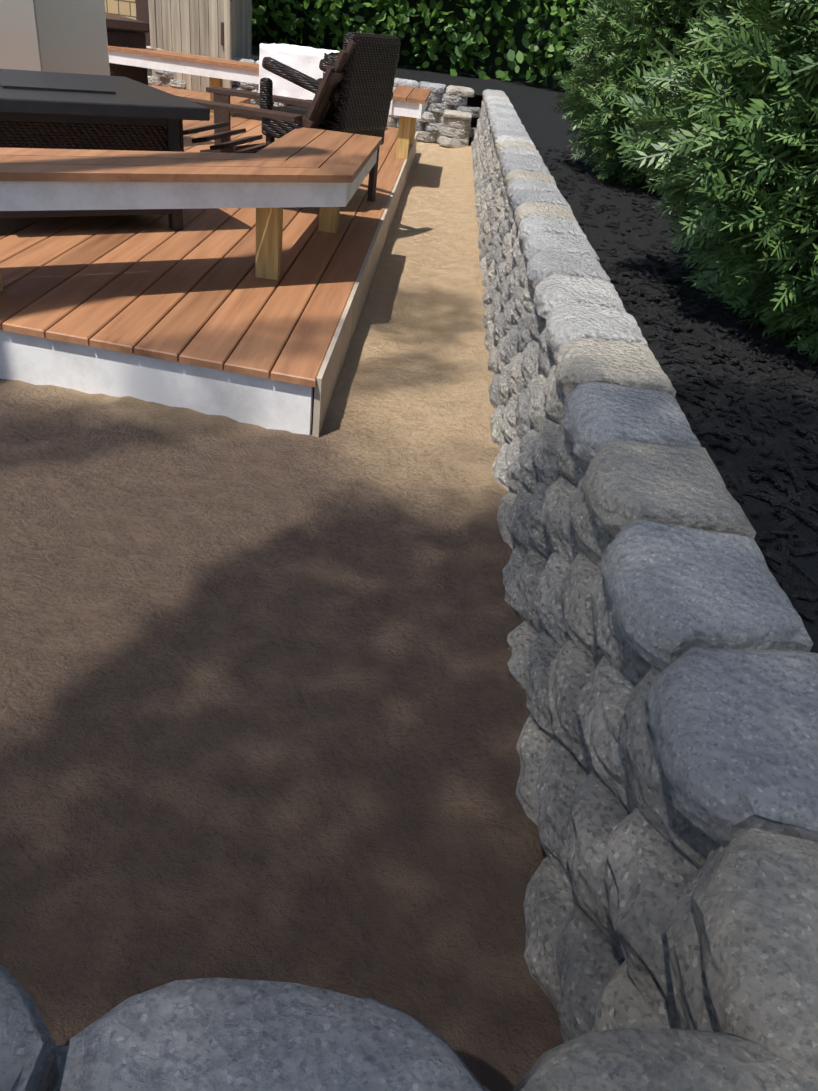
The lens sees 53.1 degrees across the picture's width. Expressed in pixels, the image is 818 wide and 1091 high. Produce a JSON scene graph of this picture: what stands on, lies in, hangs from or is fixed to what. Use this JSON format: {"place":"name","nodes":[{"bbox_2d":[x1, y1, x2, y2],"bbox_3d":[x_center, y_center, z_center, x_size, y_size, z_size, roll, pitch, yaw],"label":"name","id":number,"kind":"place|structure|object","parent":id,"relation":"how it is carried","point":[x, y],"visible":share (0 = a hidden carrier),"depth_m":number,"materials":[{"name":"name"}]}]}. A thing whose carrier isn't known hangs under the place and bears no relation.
{"place":"outdoors","nodes":[
{"label":"outdoors","id":0,"kind":"place"},
{"bbox_2d":[135,0,223,45],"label":"shower handle","id":1,"kind":"object","parent":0,"point":[142,10],"visible":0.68,"depth_m":8.48,"materials":[{"name":"metal"}]},
{"bbox_2d":[149,85,250,103],"bbox_3d":[-2.389,-4.824,8.843,1.400,0.198,1.800,7,33,-1],"label":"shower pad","id":2,"kind":"object","parent":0,"point":[232,98],"visible":0.07,"depth_m":8.55,"materials":[{"name":"brown wood"}]},
{"bbox_2d":[0,92,564,1090],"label":"ground","id":3,"kind":"structure","parent":0,"point":[264,712],"depth_m":1.62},
{"bbox_2d":[104,0,136,19],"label":"house wall","id":4,"kind":"structure","parent":3,"relation":"on","point":[125,8],"depth_m":8.69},
{"bbox_2d":[148,0,251,95],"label":"shower enclosure","id":5,"kind":"object","parent":3,"relation":"on","point":[193,27],"visible":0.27,"depth_m":8.43,"materials":[{"name":"grey wood"}]},
{"bbox_2d":[0,132,417,437],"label":"fascia","id":6,"kind":"structure","parent":3,"relation":"on","point":[269,403],"depth_m":2.62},
{"bbox_2d":[0,0,109,75],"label":"column","id":7,"kind":"structure","parent":6,"relation":"on","point":[65,36],"depth_m":5.17,"materials":[{"name":"silver metal"}]},
{"bbox_2d":[0,69,209,229],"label":"fire table","id":8,"kind":"object","parent":6,"relation":"on","point":[48,110],"visible":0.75,"depth_m":3.40,"materials":[{"name":"black metal"}]},
{"bbox_2d":[105,12,148,84],"bbox_3d":[-2.909,-4.550,7.564,0.660,0.620,1.300,-14,39,-29],"label":"deck box","id":9,"kind":"object","parent":6,"relation":"on","point":[122,31],"visible":0.27,"depth_m":7.13,"materials":[{"name":"wicker"}]},
{"bbox_2d":[0,89,415,386],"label":"deck boards","id":10,"kind":"object","parent":6,"relation":"on","point":[195,291],"visible":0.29,"depth_m":3.13,"materials":[{"name":"brown wood"}]},
{"bbox_2d":[0,77,416,291],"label":"bench posts","id":11,"kind":"object","parent":6,"relation":"on","point":[269,230],"visible":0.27,"depth_m":3.27,"materials":[{"name":"brown wood"}]},
{"bbox_2d":[0,50,427,210],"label":"bench aprons","id":12,"kind":"object","parent":11,"relation":"on","point":[38,195],"visible":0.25,"depth_m":2.86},
{"bbox_2d":[0,46,430,182],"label":"bench tops","id":13,"kind":"object","parent":11,"relation":"on","point":[303,154],"visible":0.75,"depth_m":2.98,"materials":[{"name":"brown wood"}]},
{"bbox_2d":[178,39,359,152],"bbox_3d":[-0.767,-2.290,4.358,1.000,0.818,0.830,12,33,8],"label":"adirondack chair","id":14,"kind":"object","parent":6,"relation":"on","point":[321,106],"visible":0.44,"depth_m":4.24,"materials":[{"name":"brown wood"}]},
{"bbox_2d":[272,52,338,106],"bbox_3d":[-0.777,-3.981,7.160,0.780,0.580,0.780,11,33,6],"label":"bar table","id":15,"kind":"object","parent":6,"relation":"on","point":[331,57],"visible":0.08,"depth_m":6.69,"materials":[{"name":"wicker"}]},
{"bbox_2d":[259,43,339,99],"bbox_3d":[-0.919,-4.063,7.023,0.553,0.366,0.646,11,33,6],"label":"cushion","id":16,"kind":"object","parent":15,"relation":"on","point":[304,60],"visible":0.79,"depth_m":6.74,"materials":[{"name":"white fabric"}]},
{"bbox_2d":[260,32,400,201],"bbox_3d":[-0.437,-2.357,4.508,0.566,0.839,0.560,23,36,22],"label":"wicker chair","id":17,"kind":"object","parent":6,"relation":"on","point":[361,97],"visible":0.65,"depth_m":4.29,"materials":[{"name":"brown wicker"}]},
{"bbox_2d":[53,1045,489,1090],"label":"block wall","id":18,"kind":"structure","parent":3,"relation":"on","point":[61,1052],"depth_m":0.71,"materials":[{"name":"grey stone"}]},
{"bbox_2d":[0,965,817,1090],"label":"wall capstones","id":19,"kind":"object","parent":18,"relation":"on","point":[216,1034],"depth_m":0.58,"materials":[{"name":"grey stone"}]},
{"bbox_2d":[147,68,479,142],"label":"block wall","id":20,"kind":"structure","parent":3,"relation":"on","point":[439,103],"depth_m":8.69,"materials":[{"name":"grey stone"}]},
{"bbox_2d":[146,46,473,96],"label":"wall caps","id":21,"kind":"object","parent":20,"relation":"on","point":[452,90],"depth_m":8.59,"materials":[{"name":"grey stone"}]},
{"bbox_2d":[440,116,470,147],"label":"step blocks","id":22,"kind":"structure","parent":3,"relation":"on","point":[455,132],"depth_m":8.59,"materials":[{"name":"grey stone"}]},
{"bbox_2d":[443,109,471,119],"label":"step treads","id":23,"kind":"object","parent":22,"relation":"on","point":[457,114],"visible":0.98,"depth_m":8.48,"materials":[{"name":"grey stone"}]},
{"bbox_2d":[251,45,817,652],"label":"mulch bed","id":24,"kind":"object","parent":3,"relation":"on","point":[543,123],"visible":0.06,"depth_m":2.42,"materials":[{"name":"black soil"}]},
{"bbox_2d":[252,0,598,86],"bbox_3d":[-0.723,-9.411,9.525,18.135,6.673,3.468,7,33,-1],"label":"hedge","id":25,"kind":"object","parent":24,"relation":"on","point":[330,17],"visible":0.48,"depth_m":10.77,"materials":[{"name":"green plant"}]},
{"bbox_2d":[551,0,712,193],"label":"shrub","id":26,"kind":"object","parent":24,"relation":"on","point":[615,41],"depth_m":4.13,"materials":[{"name":"green plant"}]},
{"bbox_2d":[536,147,817,652],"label":"mulch chips","id":27,"kind":"object","parent":24,"relation":"on","point":[781,562],"visible":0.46,"depth_m":1.92,"materials":[{"name":"black wood"}]},
{"bbox_2d":[609,0,817,362],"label":"shrub","id":28,"kind":"object","parent":24,"relation":"on","point":[739,115],"depth_m":2.06,"materials":[{"name":"green plant"}]},
{"bbox_2d":[471,100,724,1041],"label":"wall blocks","id":29,"kind":"structure","parent":3,"relation":"on","point":[612,939],"depth_m":1.23,"materials":[{"name":"grey stone"}]},
{"bbox_2d":[482,89,817,1079],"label":"wall capstones","id":30,"kind":"object","parent":29,"relation":"on","point":[708,619],"visible":0.98,"depth_m":1.07,"materials":[{"name":"grey stone"}]}
]}

